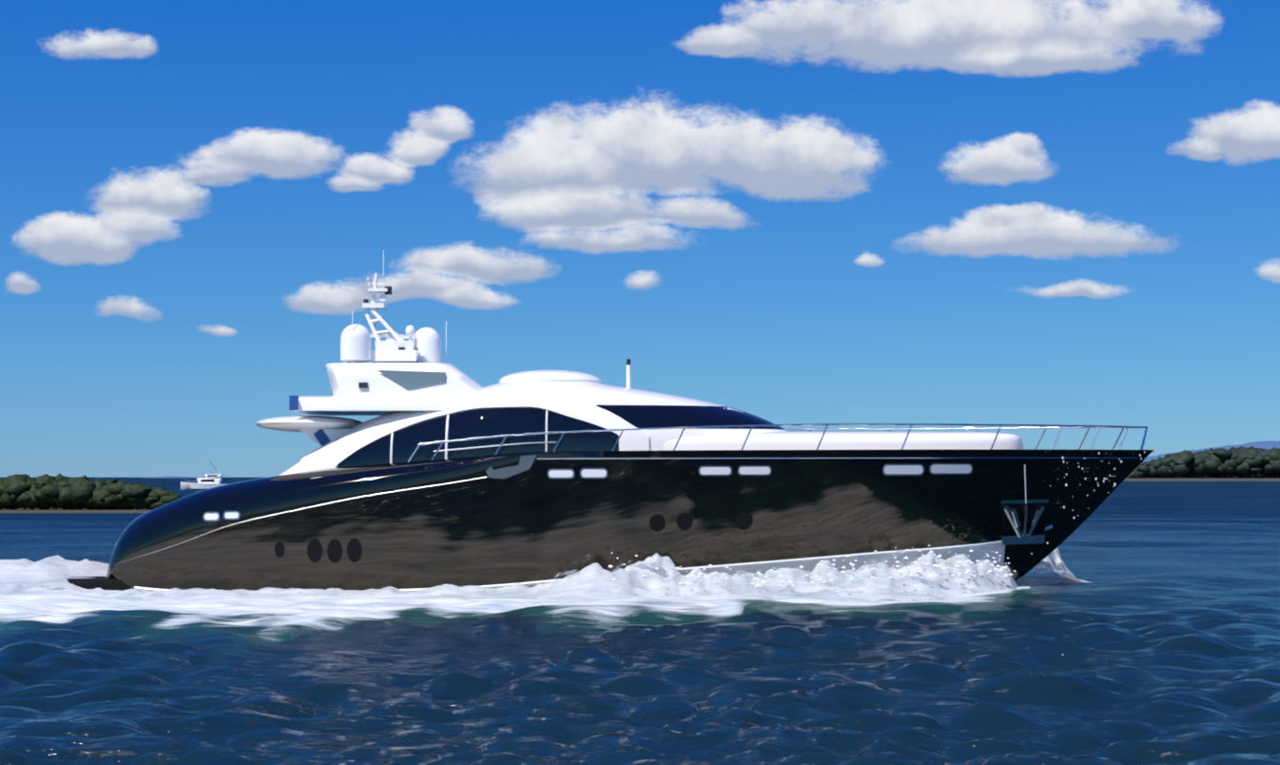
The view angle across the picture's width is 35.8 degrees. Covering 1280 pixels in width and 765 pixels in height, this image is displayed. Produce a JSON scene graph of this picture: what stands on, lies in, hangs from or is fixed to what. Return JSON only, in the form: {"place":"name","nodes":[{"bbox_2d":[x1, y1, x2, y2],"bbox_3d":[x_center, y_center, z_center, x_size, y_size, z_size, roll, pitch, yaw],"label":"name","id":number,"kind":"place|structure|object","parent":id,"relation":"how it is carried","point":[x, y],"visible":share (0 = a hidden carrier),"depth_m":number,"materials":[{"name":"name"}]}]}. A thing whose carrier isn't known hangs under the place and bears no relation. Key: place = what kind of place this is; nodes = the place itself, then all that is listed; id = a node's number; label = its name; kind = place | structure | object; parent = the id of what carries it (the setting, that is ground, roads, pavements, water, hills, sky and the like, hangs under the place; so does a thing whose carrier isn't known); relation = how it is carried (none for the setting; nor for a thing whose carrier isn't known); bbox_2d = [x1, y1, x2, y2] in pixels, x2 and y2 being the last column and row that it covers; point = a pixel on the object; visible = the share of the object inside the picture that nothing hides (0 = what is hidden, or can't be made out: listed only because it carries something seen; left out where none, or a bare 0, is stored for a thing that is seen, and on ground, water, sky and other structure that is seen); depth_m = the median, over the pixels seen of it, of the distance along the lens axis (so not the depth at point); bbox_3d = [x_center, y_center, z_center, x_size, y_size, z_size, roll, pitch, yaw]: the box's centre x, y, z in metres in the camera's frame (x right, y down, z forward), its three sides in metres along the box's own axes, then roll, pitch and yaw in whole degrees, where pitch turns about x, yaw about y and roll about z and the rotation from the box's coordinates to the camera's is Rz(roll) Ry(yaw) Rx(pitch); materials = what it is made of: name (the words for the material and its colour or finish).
{"place":"outdoors","nodes":[
{"label":"outdoors","id":0,"kind":"place"},
{"bbox_2d":[0,507,150,512],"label":"mangrove bank","id":1,"kind":"structure","parent":0,"point":[37,510],"depth_m":160.50,"materials":[{"name":"brown"}]},
{"bbox_2d":[0,473,183,509],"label":"mangrove island","id":2,"kind":"structure","parent":1,"relation":"on","point":[46,491],"depth_m":161.98,"materials":[{"name":"green plant"}]},
{"bbox_2d":[46,31,155,58],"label":"cloud","id":3,"kind":"structure","parent":0,"point":[113,45],"depth_m":4511.10,"materials":[{"name":"white"}]},
{"bbox_2d":[6,169,213,293],"bbox_3d":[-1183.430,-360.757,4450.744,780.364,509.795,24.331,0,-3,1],"label":"cloud","id":4,"kind":"structure","parent":0,"point":[147,208],"depth_m":4450.68,"materials":[{"name":"white"}]},
{"bbox_2d":[27,273,235,335],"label":"cloud","id":5,"kind":"structure","parent":0,"point":[132,307],"depth_m":4630.78,"materials":[{"name":"white"}]},
{"bbox_2d":[182,129,349,185],"bbox_3d":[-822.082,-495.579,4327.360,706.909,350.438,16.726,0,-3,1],"label":"cloud","id":6,"kind":"structure","parent":0,"point":[239,156],"depth_m":4327.44,"materials":[{"name":"white"}]},
{"bbox_2d":[275,107,535,232],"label":"cloud","id":7,"kind":"structure","parent":0,"point":[432,137],"depth_m":4384.43,"materials":[{"name":"white"}]},
{"bbox_2d":[283,230,639,314],"bbox_3d":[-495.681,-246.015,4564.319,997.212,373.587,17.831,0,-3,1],"label":"cloud","id":8,"kind":"structure","parent":0,"point":[426,277],"depth_m":4563.92,"materials":[{"name":"white"}]},
{"bbox_2d":[0,477,1279,764],"bbox_3d":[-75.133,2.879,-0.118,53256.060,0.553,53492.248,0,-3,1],"label":"water surface","id":9,"kind":"object","parent":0,"point":[1153,637],"visible":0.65,"depth_m":29.48,"materials":[{"name":"blue liquid"}]},
{"bbox_2d":[0,555,108,590],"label":"wake foam","id":10,"kind":"object","parent":9,"relation":"on","point":[53,572],"visible":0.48,"depth_m":51.05,"materials":[{"name":"liquid"}]},
{"bbox_2d":[180,460,224,489],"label":"distant boat","id":11,"kind":"object","parent":9,"relation":"on","point":[209,481],"visible":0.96,"depth_m":444.06,"materials":[{"name":"white"}]},
{"bbox_2d":[0,549,1017,602],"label":"wake foam","id":12,"kind":"object","parent":9,"relation":"on","point":[593,582],"visible":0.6,"depth_m":48.50,"materials":[{"name":"liquid"}]},
{"bbox_2d":[552,540,1008,578],"bbox_3d":[3.893,4.235,49.284,12.533,1.974,1.965,1,-3,-12],"label":"water spray","id":13,"kind":"object","parent":12,"relation":"on","point":[901,564],"visible":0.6,"depth_m":49.12,"materials":[{"name":"liquid"}]},
{"bbox_2d":[607,451,1144,587],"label":"spray droplets","id":14,"kind":"object","parent":13,"relation":"on","point":[852,564],"visible":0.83,"depth_m":48.91,"materials":[{"name":"white liquid"}]},
{"bbox_2d":[66,250,1154,592],"bbox_3d":[-0.533,1.411,52.306,28.154,9.822,6.476,0,-3,1],"label":"yacht","id":15,"kind":"object","parent":9,"relation":"on","point":[437,473],"visible":0.9,"depth_m":49.60,"materials":[{"name":"black"}]},
{"bbox_2d":[1016,547,1089,583],"bbox_3d":[10.893,4.702,56.447,3.598,1.885,4.000,0,-3,1],"label":"bow splash","id":16,"kind":"object","parent":9,"relation":"on","point":[1053,560],"visible":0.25,"depth_m":56.03,"materials":[{"name":"liquid"}]},
{"bbox_2d":[0,0,1279,477],"label":"sky","id":17,"kind":"structure","parent":0,"point":[774,318],"materials":[{"name":"blue"}]},
{"bbox_2d":[627,271,657,288],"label":"cloud","id":18,"kind":"structure","parent":0,"point":[642,280],"depth_m":4679.64,"materials":[{"name":"white"}]},
{"bbox_2d":[459,100,878,253],"bbox_3d":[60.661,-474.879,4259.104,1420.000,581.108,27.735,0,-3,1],"label":"cloud","id":19,"kind":"structure","parent":0,"point":[585,180],"depth_m":4259.62,"materials":[{"name":"white"}]},
{"bbox_2d":[153,440,1279,477],"bbox_3d":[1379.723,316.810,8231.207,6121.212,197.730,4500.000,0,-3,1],"label":"distant hills","id":20,"kind":"structure","parent":0,"point":[1269,444],"depth_m":9291.33,"materials":[{"name":"blue"}]},
{"bbox_2d":[678,0,1221,76],"bbox_3d":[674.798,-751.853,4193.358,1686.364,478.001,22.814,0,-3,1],"label":"cloud","id":21,"kind":"structure","parent":0,"point":[1021,37],"depth_m":4193.31,"materials":[{"name":"white"}]},
{"bbox_2d":[861,133,1053,193],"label":"cloud","id":22,"kind":"structure","parent":0,"point":[1012,158],"depth_m":4731.61,"materials":[{"name":"white"}]},
{"bbox_2d":[855,203,1169,266],"bbox_3d":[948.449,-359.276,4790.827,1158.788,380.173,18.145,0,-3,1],"label":"cloud","id":23,"kind":"structure","parent":0,"point":[1038,230],"depth_m":4790.91,"materials":[{"name":"white"}]},
{"bbox_2d":[1033,279,1119,298],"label":"cloud","id":24,"kind":"structure","parent":0,"point":[1090,289],"depth_m":4849.58,"materials":[{"name":"white"}]},
{"bbox_2d":[1123,478,1279,481],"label":"shoreline","id":25,"kind":"structure","parent":0,"point":[1201,479],"depth_m":1361.90,"materials":[{"name":"brown"}]},
{"bbox_2d":[1125,446,1279,478],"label":"forest","id":26,"kind":"object","parent":25,"relation":"on","point":[1242,462],"depth_m":1518.45,"materials":[{"name":"green plant"}]},
{"bbox_2d":[1168,98,1279,164],"bbox_3d":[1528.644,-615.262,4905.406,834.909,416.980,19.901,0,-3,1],"label":"cloud","id":27,"kind":"structure","parent":0,"point":[1247,135],"depth_m":4905.83,"materials":[{"name":"white"}]},
{"bbox_2d":[1253,259,1279,282],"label":"cloud","id":28,"kind":"structure","parent":0,"point":[1270,272],"depth_m":4964.91,"materials":[{"name":"white"}]}
]}

